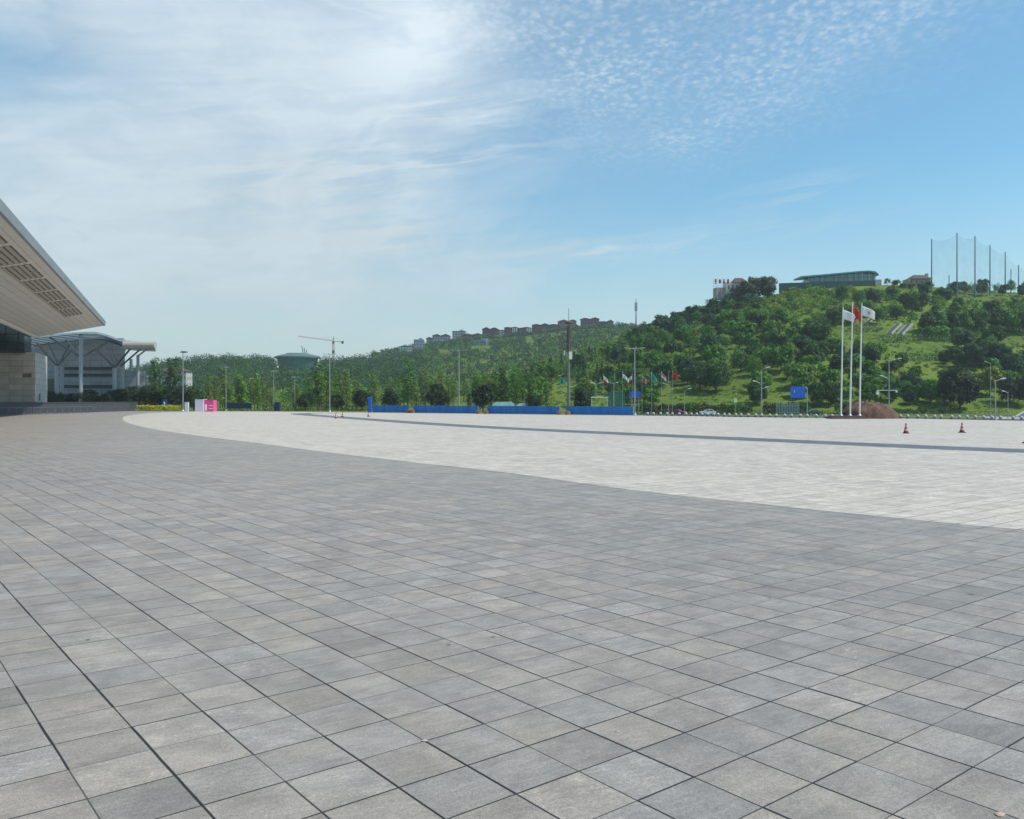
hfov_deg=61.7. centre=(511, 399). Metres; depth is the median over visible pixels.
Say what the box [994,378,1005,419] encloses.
street lamp
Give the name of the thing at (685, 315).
ridge tree
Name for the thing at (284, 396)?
grove
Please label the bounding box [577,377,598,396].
hill tree
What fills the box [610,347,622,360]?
hill tree
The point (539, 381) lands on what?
hill tree
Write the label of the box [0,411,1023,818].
plaza paving
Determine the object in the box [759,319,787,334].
hill tree
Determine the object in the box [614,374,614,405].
flagpole
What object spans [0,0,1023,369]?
sky
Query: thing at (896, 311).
hill tree
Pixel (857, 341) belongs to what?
hill tree
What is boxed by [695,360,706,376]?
hill tree
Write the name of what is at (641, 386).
hill tree
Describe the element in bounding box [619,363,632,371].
hill tree
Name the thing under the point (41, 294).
exhibition hall
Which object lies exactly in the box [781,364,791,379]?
hill tree
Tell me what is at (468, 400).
slim tree
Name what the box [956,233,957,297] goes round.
net pole
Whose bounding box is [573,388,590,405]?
clipped tree
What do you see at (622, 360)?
hill tree
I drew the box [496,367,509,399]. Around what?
slim tree
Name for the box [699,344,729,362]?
hill tree
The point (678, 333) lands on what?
hill tree
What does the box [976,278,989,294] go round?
ridge tree
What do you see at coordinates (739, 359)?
hill tree
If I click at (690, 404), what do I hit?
bush
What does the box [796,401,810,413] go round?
bush
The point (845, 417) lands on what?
flag plinth
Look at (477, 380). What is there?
slim tree
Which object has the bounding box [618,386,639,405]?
hill tree
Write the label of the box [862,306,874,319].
flag
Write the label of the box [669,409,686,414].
parked car
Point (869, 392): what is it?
hill tree
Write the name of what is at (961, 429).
traffic cone
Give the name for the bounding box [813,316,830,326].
hill tree
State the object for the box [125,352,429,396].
woods
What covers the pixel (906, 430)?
traffic cone
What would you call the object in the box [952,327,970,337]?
hill tree
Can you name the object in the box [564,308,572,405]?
equipment mast
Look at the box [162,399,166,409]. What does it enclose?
information sign
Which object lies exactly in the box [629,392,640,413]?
road sign
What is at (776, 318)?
hill tree
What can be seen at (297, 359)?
drum building
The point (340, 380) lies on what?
slim tree
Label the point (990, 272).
net pole
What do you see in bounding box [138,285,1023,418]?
hills
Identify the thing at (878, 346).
hill tree
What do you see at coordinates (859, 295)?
hill tree
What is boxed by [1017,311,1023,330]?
broad tree
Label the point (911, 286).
bush
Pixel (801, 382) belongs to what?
hill tree
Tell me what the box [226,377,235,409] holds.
slim tree
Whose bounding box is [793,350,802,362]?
hill tree
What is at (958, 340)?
hill tree
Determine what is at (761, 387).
street lamp
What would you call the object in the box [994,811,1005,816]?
pebble
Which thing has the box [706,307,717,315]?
ridge tree
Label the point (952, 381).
dense tree
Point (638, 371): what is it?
hill tree
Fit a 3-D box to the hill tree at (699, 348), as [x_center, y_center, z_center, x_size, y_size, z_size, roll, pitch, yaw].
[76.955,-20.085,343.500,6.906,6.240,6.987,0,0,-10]
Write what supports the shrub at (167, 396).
on the hills
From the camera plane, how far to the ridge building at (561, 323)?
1067.72 m
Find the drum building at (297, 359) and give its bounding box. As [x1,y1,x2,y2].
[274,348,320,369]
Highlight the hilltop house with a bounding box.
[903,273,932,286]
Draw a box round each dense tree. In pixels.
[684,364,712,389]
[701,359,732,392]
[747,380,768,404]
[806,381,825,406]
[821,382,840,405]
[871,371,887,384]
[872,308,883,323]
[886,375,900,387]
[894,351,909,364]
[897,380,911,392]
[898,293,908,307]
[902,292,922,311]
[908,365,921,376]
[910,385,920,396]
[916,291,930,310]
[919,378,940,403]
[938,349,950,362]
[938,367,982,408]
[947,346,969,367]
[960,343,985,368]
[973,340,1000,365]
[987,343,1012,364]
[996,375,1021,405]
[1000,352,1023,371]
[1012,373,1023,400]
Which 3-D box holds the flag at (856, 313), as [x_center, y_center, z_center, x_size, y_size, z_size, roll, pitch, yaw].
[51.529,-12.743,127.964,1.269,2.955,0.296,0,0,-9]
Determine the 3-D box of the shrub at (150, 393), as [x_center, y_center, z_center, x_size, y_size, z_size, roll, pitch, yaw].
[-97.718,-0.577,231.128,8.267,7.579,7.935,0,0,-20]
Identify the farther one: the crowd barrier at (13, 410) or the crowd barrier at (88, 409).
the crowd barrier at (88, 409)
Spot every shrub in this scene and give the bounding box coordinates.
[47,391,63,401]
[54,394,74,401]
[65,393,77,401]
[76,389,99,401]
[100,390,123,401]
[111,388,132,401]
[120,385,151,407]
[132,384,159,407]
[145,383,168,409]
[157,386,186,409]
[169,385,199,409]
[185,388,205,409]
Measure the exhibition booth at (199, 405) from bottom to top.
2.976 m
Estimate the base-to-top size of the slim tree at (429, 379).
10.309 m
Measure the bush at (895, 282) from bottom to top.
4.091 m
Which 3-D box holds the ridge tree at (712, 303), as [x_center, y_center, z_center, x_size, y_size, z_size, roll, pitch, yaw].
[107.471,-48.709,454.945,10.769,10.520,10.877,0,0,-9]
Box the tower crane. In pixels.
[300,336,343,359]
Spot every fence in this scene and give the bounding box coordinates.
[226,402,251,410]
[779,280,874,294]
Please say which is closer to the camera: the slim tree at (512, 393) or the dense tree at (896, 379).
the slim tree at (512, 393)
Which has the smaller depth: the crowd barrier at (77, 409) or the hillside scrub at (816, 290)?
the crowd barrier at (77, 409)
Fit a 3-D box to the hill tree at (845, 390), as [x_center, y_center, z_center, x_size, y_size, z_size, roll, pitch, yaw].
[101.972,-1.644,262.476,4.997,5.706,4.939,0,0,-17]
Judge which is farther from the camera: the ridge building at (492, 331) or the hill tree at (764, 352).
the ridge building at (492, 331)
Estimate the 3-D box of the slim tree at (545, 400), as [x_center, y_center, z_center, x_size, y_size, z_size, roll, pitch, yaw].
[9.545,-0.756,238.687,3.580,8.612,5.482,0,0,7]
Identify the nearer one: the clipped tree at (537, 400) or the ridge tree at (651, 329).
the clipped tree at (537, 400)
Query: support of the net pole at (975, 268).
on the hills
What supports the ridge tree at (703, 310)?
on the hills
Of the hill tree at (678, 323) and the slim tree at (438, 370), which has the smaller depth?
the slim tree at (438, 370)
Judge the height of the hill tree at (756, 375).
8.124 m
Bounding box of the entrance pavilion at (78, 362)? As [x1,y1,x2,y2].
[31,332,156,409]
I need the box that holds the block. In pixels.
[146,368,192,405]
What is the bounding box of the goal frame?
[591,397,607,405]
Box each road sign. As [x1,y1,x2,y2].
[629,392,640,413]
[790,387,807,413]
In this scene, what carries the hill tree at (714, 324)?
on the hills
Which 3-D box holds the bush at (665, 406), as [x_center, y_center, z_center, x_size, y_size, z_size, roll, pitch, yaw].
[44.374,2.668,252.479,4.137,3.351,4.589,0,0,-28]
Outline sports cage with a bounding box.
[607,392,624,406]
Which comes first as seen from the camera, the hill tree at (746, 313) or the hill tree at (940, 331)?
the hill tree at (940, 331)
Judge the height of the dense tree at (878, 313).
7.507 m
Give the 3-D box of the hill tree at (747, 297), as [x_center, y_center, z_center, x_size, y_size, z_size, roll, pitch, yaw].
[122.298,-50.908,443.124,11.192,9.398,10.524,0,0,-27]
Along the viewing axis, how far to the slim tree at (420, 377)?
284.15 m
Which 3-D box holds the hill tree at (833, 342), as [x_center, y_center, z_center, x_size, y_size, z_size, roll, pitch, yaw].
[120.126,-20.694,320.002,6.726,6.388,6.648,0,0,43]
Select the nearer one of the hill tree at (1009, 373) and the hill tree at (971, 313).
the hill tree at (1009, 373)
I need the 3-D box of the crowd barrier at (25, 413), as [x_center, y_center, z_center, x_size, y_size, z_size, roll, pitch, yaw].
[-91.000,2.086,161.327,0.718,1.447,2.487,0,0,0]
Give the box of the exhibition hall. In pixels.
[0,199,105,401]
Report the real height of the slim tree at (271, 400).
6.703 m
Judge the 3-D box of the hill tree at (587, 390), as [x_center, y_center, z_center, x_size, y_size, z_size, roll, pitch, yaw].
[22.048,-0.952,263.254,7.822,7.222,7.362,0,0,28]
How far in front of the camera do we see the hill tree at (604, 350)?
395.87 m
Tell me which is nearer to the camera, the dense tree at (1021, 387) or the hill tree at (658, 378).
the dense tree at (1021, 387)
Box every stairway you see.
[886,323,901,334]
[897,323,912,334]
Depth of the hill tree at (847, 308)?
362.94 m
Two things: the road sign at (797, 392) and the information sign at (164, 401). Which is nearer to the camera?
the information sign at (164, 401)
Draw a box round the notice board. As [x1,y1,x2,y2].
[185,402,188,411]
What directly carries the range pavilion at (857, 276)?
on the hills
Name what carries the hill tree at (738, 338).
on the hills
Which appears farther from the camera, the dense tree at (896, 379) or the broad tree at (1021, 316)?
the broad tree at (1021, 316)
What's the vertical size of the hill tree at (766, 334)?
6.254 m
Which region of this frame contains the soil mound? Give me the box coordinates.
[842,401,899,418]
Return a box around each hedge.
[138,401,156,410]
[159,403,192,410]
[260,404,372,410]
[690,408,774,413]
[802,409,941,413]
[853,322,879,331]
[876,334,933,342]
[908,352,946,361]
[929,335,973,342]
[944,410,1008,413]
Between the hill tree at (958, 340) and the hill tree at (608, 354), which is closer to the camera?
the hill tree at (958, 340)
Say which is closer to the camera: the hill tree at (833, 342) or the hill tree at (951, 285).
the hill tree at (833, 342)
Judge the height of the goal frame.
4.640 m
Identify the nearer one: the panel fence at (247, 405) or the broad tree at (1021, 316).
the panel fence at (247, 405)
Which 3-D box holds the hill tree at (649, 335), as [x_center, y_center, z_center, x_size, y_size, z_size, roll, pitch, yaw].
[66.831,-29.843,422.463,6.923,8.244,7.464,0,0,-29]
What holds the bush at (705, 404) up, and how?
on the hills
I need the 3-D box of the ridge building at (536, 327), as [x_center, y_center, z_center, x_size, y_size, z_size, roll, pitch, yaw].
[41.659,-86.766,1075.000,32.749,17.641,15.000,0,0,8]
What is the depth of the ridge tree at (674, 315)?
455.89 m
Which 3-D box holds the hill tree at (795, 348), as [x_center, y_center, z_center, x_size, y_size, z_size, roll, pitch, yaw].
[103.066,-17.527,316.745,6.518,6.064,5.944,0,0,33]
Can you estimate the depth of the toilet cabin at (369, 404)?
195.62 m
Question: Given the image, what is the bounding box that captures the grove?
[203,339,606,406]
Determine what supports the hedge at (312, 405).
on the hills
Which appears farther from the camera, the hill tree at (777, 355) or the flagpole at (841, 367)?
the hill tree at (777, 355)
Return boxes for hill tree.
[518,374,548,394]
[524,389,543,400]
[527,384,543,395]
[528,359,547,369]
[535,366,550,382]
[545,362,558,379]
[570,354,587,368]
[571,385,595,401]
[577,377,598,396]
[579,360,587,377]
[595,364,600,380]
[596,374,601,391]
[597,366,615,384]
[598,344,611,358]
[604,381,615,391]
[606,347,611,364]
[608,381,612,395]
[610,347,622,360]
[612,344,627,356]
[615,356,629,368]
[615,368,636,385]
[618,377,630,388]
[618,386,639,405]
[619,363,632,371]
[624,329,631,339]
[627,327,642,338]
[627,347,646,363]
[628,335,643,347]
[631,368,642,383]
[632,332,649,346]
[632,361,645,370]
[635,372,660,388]
[635,377,653,401]
[637,352,646,369]
[639,351,659,372]
[642,388,660,402]
[643,332,653,344]
[644,337,661,351]
[650,349,662,359]
[651,362,675,385]
[654,373,667,389]
[655,329,669,342]
[656,341,664,351]
[659,358,675,367]
[663,340,678,353]
[663,351,684,365]
[668,319,680,328]
[672,317,687,330]
[672,326,691,340]
[675,354,693,370]
[677,343,696,355]
[677,357,698,374]
[680,368,694,384]
[682,347,695,358]
[683,329,699,345]
[690,311,702,323]
[695,343,702,353]
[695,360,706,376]
[699,312,714,324]
[699,324,716,340]
[699,333,727,351]
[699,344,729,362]
[703,320,717,331]
[703,357,719,369]
[714,334,731,347]
[715,314,722,324]
[715,324,724,332]
[715,330,727,340]
[718,309,733,314]
[719,309,741,323]
[720,320,735,335]
[729,350,751,371]
[731,320,758,335]
[732,331,745,347]
[739,293,757,307]
[743,310,756,319]
[743,332,755,345]
[743,346,759,357]
[746,310,767,332]
[746,356,763,373]
[748,310,766,318]
[748,337,762,350]
[750,370,772,389]
[751,296,763,308]
[752,346,774,368]
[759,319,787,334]
[761,330,776,341]
[765,331,788,347]
[765,345,795,371]
[767,342,779,348]
[768,314,788,328]
[769,308,790,322]
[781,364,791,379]
[784,326,798,337]
[786,345,798,359]
[787,362,821,383]
[788,321,802,334]
[789,377,811,392]
[792,335,811,349]
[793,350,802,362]
[798,343,830,361]
[799,355,813,364]
[801,319,819,336]
[804,322,832,341]
[804,354,825,376]
[811,340,831,352]
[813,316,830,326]
[819,372,826,383]
[822,368,847,387]
[823,336,843,351]
[824,307,844,323]
[825,306,842,315]
[827,352,853,370]
[834,285,847,302]
[834,344,845,351]
[839,386,855,401]
[844,305,860,323]
[847,353,864,369]
[847,369,859,382]
[848,342,864,354]
[849,374,873,389]
[852,289,865,302]
[852,338,864,350]
[855,300,874,316]
[859,359,881,375]
[861,342,887,361]
[861,345,881,362]
[861,383,880,401]
[864,287,881,304]
[870,376,887,389]
[879,386,899,401]
[880,359,899,375]
[885,286,898,299]
[887,303,904,317]
[889,305,904,318]
[898,370,915,384]
[902,390,916,404]
[908,376,924,386]
[918,283,930,293]
[921,326,935,338]
[929,305,939,314]
[931,287,952,300]
[932,325,950,340]
[937,369,944,378]
[938,376,963,394]
[946,282,964,294]
[947,301,962,312]
[950,330,974,346]
[952,297,964,305]
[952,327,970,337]
[963,308,976,318]
[969,310,987,322]
[974,337,986,344]
[980,330,997,340]
[982,299,1001,313]
[982,358,1002,370]
[990,326,1008,342]
[1000,370,1019,377]
[1006,280,1016,292]
[1011,297,1020,307]
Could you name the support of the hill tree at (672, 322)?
on the hills
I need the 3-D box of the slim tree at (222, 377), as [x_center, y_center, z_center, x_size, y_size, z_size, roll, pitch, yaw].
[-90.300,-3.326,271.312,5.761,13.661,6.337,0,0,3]
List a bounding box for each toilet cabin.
[274,402,280,410]
[368,397,371,411]
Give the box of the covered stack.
[492,402,514,405]
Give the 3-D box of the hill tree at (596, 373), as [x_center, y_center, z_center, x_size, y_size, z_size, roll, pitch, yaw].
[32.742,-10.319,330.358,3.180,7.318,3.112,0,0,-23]
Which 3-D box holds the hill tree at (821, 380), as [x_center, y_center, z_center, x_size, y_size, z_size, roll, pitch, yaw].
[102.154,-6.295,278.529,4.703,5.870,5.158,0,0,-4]
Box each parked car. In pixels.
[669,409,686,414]
[699,409,715,414]
[805,409,823,414]
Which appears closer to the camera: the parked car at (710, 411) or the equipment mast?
the equipment mast
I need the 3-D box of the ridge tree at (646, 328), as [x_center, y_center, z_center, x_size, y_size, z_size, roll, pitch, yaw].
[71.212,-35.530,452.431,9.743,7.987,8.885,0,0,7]
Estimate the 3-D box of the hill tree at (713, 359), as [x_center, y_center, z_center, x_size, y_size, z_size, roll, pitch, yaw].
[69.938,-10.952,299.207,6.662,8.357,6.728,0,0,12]
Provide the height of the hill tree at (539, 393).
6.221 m
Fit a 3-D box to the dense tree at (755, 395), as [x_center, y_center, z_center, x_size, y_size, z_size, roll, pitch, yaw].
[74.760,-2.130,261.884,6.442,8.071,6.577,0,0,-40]
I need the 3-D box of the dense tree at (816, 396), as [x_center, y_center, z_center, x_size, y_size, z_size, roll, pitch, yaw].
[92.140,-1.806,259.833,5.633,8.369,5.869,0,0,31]
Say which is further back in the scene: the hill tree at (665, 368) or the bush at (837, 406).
the hill tree at (665, 368)
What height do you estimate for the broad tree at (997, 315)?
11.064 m
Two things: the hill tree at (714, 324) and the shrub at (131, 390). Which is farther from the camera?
the hill tree at (714, 324)
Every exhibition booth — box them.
[195,399,206,411]
[204,400,216,411]
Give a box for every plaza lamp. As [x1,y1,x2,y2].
[179,351,187,410]
[272,371,274,410]
[293,377,295,410]
[328,353,331,411]
[455,349,462,405]
[629,347,639,414]
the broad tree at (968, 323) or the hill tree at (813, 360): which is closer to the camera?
the hill tree at (813, 360)
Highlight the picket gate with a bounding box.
[775,403,799,413]
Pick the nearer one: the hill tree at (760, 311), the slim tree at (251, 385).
the slim tree at (251, 385)
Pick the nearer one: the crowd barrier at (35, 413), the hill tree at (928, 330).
the crowd barrier at (35, 413)
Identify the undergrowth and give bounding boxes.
[515,285,1023,408]
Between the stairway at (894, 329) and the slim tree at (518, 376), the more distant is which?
the stairway at (894, 329)
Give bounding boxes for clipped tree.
[296,393,314,410]
[330,394,345,410]
[351,389,372,410]
[380,387,400,404]
[426,382,448,405]
[439,398,450,405]
[471,384,496,411]
[525,393,543,405]
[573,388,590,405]
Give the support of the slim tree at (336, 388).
on the hills
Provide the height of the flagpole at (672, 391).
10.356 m
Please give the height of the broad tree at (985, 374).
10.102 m
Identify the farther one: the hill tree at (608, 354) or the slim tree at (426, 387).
the hill tree at (608, 354)
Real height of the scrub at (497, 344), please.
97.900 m
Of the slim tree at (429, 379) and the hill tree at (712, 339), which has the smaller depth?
the slim tree at (429, 379)
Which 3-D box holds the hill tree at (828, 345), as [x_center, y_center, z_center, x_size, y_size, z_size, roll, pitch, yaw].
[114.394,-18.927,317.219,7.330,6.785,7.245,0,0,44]
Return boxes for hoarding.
[373,405,408,412]
[413,405,477,413]
[487,405,559,413]
[566,406,632,414]
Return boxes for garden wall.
[0,402,137,414]
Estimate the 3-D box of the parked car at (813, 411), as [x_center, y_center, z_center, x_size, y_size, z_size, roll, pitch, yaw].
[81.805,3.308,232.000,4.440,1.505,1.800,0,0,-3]
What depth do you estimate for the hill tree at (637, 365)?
322.17 m
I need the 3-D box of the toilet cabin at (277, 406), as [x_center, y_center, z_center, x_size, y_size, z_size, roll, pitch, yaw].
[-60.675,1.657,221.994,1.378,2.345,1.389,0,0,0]
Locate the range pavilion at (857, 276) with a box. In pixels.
[794,270,881,284]
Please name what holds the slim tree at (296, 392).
on the hills
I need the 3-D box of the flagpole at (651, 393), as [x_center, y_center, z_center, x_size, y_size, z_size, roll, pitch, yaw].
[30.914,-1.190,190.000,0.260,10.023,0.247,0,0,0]
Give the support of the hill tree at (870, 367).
on the hills
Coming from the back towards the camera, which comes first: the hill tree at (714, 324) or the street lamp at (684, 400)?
the hill tree at (714, 324)
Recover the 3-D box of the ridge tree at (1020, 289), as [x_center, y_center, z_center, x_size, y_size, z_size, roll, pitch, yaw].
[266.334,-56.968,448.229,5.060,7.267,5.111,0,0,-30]
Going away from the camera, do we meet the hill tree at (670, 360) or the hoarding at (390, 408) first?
the hoarding at (390, 408)
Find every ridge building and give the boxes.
[399,346,412,352]
[414,338,423,348]
[432,334,450,342]
[452,330,466,339]
[461,333,482,341]
[472,338,489,345]
[482,327,498,336]
[504,327,518,337]
[519,327,531,336]
[532,323,557,334]
[558,319,575,330]
[580,317,598,328]
[599,320,613,326]
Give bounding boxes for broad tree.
[917,311,936,331]
[931,309,948,326]
[945,311,962,332]
[959,311,974,329]
[971,310,991,331]
[976,366,1005,395]
[988,308,1006,325]
[1003,309,1022,332]
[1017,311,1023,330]
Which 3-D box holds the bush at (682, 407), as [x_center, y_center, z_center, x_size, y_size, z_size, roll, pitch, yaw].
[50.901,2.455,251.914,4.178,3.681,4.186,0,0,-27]
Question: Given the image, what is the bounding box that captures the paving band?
[293,413,1023,452]
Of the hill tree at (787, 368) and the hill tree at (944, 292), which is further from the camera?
the hill tree at (944, 292)
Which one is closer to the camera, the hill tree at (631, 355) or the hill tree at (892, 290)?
the hill tree at (631, 355)
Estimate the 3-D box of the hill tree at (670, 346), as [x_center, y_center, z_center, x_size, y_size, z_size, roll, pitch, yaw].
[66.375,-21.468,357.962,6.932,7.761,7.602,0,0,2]
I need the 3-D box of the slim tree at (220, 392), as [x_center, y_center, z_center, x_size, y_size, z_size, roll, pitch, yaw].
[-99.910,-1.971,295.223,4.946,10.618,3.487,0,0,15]
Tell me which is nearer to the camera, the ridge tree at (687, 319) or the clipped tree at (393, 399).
the clipped tree at (393, 399)
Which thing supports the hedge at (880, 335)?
on the hills
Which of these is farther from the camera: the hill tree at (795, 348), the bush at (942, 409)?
the hill tree at (795, 348)
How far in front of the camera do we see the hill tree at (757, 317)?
367.12 m
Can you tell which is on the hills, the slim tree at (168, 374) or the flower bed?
the slim tree at (168, 374)
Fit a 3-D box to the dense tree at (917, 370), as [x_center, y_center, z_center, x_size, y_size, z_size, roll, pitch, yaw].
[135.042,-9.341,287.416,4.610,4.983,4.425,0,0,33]
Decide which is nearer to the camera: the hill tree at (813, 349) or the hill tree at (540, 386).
the hill tree at (540, 386)
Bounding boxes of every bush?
[635,404,643,413]
[639,402,650,413]
[644,403,657,413]
[657,403,674,413]
[658,404,670,412]
[678,402,691,412]
[685,402,699,413]
[693,401,710,412]
[714,404,723,413]
[719,403,729,413]
[728,402,740,413]
[740,405,752,413]
[762,401,775,413]
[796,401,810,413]
[833,403,847,412]
[842,402,848,410]
[891,279,901,286]
[906,283,915,287]
[923,281,934,286]
[938,407,947,413]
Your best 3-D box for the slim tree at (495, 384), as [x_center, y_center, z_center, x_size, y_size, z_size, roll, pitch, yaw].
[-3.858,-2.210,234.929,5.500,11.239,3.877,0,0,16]
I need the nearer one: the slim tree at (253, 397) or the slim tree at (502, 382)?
the slim tree at (502, 382)
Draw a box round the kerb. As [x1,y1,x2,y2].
[636,414,1023,420]
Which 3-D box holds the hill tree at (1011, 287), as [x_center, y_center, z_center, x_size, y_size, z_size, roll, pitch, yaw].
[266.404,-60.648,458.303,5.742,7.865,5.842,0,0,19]
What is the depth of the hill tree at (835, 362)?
287.42 m
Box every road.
[642,414,928,414]
[985,417,1023,418]
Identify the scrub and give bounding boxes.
[370,321,671,393]
[557,278,1023,376]
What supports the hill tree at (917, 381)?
on the hills
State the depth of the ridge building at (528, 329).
1068.44 m
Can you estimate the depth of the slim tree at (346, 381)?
257.36 m
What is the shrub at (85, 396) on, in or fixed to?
on the hills
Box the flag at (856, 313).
[853,305,860,323]
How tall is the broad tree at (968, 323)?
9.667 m
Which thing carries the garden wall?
on the plaza paving at (270, 631)
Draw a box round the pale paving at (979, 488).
[123,412,1023,529]
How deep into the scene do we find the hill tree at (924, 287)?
425.76 m
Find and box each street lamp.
[608,382,618,405]
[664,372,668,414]
[684,388,691,414]
[753,367,768,412]
[876,358,901,406]
[984,361,990,413]
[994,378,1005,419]
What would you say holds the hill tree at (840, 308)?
on the hills
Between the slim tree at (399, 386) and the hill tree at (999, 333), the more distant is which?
the hill tree at (999, 333)
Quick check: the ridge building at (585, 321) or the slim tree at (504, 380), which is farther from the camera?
the ridge building at (585, 321)
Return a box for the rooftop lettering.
[714,278,729,283]
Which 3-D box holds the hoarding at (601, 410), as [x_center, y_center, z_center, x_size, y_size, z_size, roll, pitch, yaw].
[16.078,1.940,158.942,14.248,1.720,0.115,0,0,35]
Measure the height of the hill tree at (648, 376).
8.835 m
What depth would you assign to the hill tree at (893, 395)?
262.61 m
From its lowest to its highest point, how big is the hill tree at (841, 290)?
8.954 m
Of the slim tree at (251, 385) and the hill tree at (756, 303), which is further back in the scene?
the hill tree at (756, 303)
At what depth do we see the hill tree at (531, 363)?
418.53 m
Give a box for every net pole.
[931,239,931,290]
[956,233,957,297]
[974,236,975,297]
[989,245,990,295]
[1005,252,1005,283]
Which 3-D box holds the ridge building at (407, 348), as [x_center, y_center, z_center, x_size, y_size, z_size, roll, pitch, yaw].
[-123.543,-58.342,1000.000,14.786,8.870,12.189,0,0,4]
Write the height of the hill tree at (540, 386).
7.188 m
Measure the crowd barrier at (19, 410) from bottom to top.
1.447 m
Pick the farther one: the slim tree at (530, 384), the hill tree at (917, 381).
the hill tree at (917, 381)
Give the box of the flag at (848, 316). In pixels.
[843,310,855,323]
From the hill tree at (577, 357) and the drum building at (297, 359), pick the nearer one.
the hill tree at (577, 357)
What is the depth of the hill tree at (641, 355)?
339.52 m
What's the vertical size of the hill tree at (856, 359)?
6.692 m
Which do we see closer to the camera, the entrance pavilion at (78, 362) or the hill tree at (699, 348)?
the entrance pavilion at (78, 362)
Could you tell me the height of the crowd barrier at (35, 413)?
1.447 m
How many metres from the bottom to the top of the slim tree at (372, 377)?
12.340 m
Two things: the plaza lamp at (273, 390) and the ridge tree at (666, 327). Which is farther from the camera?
the ridge tree at (666, 327)
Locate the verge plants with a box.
[217,408,372,410]
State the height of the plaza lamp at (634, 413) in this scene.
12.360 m
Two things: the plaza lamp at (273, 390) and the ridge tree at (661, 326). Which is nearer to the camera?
the plaza lamp at (273, 390)
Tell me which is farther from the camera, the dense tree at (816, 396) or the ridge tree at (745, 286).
the ridge tree at (745, 286)
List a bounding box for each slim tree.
[146,360,157,385]
[152,357,164,408]
[162,357,173,386]
[167,355,180,388]
[177,365,184,385]
[204,376,213,399]
[210,374,221,399]
[216,379,225,407]
[217,368,234,408]
[225,384,235,409]
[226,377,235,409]
[233,375,246,402]
[236,373,250,402]
[244,378,256,404]
[249,387,256,407]
[250,370,267,408]
[255,377,264,406]
[257,381,266,409]
[262,375,276,407]
[268,387,275,406]
[291,384,299,408]
[291,390,296,406]
[300,380,309,399]
[306,377,313,405]
[310,361,330,409]
[315,364,333,408]
[315,372,327,409]
[319,365,328,408]
[327,385,337,408]
[330,374,346,409]
[335,371,349,408]
[338,386,347,407]
[340,369,352,403]
[344,374,352,404]
[351,379,360,408]
[365,374,379,405]
[367,379,379,404]
[371,370,379,404]
[395,380,402,404]
[396,357,415,404]
[400,375,412,404]
[409,379,422,405]
[416,373,423,404]
[417,377,430,404]
[418,367,430,404]
[424,377,434,405]
[432,367,445,398]
[435,378,446,401]
[446,377,453,395]
[449,376,457,405]
[457,369,468,401]
[464,387,472,405]
[471,369,483,400]
[487,372,494,405]
[490,371,505,401]
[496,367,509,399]
[497,368,508,401]
[503,365,520,403]
[510,372,522,404]
[516,369,524,399]
[516,372,527,402]
[527,370,535,403]
[536,360,552,386]
[541,382,551,405]
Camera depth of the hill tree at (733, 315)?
388.70 m
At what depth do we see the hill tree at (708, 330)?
369.47 m
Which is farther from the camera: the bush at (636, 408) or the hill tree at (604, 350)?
the hill tree at (604, 350)
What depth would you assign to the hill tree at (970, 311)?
377.53 m
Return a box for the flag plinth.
[826,416,865,418]
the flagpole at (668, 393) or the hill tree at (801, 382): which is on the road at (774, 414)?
the flagpole at (668, 393)
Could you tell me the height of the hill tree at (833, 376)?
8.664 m
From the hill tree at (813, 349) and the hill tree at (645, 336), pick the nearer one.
the hill tree at (813, 349)
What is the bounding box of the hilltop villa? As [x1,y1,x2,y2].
[713,278,747,307]
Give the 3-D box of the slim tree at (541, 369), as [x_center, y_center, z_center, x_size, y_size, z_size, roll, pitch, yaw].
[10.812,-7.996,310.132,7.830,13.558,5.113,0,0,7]
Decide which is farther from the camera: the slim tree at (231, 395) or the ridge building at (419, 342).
the ridge building at (419, 342)
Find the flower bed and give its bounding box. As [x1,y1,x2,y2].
[135,404,181,410]
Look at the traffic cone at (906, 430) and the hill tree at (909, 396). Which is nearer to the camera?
the traffic cone at (906, 430)
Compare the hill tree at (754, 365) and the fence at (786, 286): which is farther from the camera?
the fence at (786, 286)
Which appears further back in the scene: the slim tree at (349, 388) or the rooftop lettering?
the rooftop lettering
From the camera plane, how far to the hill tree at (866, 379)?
269.23 m
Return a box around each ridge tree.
[639,323,653,330]
[642,325,649,332]
[647,325,659,336]
[652,314,668,327]
[652,318,664,328]
[663,323,671,330]
[670,312,680,318]
[671,312,688,318]
[678,316,690,325]
[682,313,691,320]
[683,306,692,312]
[689,304,707,318]
[705,298,724,314]
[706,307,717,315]
[719,298,731,309]
[722,298,736,309]
[723,292,736,307]
[729,287,746,307]
[735,280,758,294]
[746,276,766,295]
[758,276,777,297]
[960,281,970,291]
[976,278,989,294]
[998,284,1007,295]
[1017,284,1023,295]
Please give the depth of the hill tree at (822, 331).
324.49 m
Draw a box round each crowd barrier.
[1,408,6,415]
[8,407,15,414]
[16,407,23,414]
[24,407,32,414]
[33,407,39,414]
[40,407,46,413]
[47,407,53,413]
[55,407,62,413]
[63,407,68,413]
[74,406,80,412]
[81,406,86,412]
[87,406,92,412]
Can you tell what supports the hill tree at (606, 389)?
on the hills
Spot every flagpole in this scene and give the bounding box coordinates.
[603,374,603,405]
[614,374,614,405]
[622,372,622,406]
[651,372,651,414]
[661,371,661,414]
[672,371,672,411]
[839,307,843,415]
[848,302,852,415]
[857,303,861,415]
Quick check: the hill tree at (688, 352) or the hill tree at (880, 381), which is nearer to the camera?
the hill tree at (880, 381)
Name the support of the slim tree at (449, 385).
on the hills
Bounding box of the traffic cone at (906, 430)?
[903,423,908,433]
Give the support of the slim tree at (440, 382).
on the hills
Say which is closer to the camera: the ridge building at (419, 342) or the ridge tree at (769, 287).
the ridge tree at (769, 287)
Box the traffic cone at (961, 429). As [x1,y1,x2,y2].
[958,423,965,432]
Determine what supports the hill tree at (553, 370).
on the hills

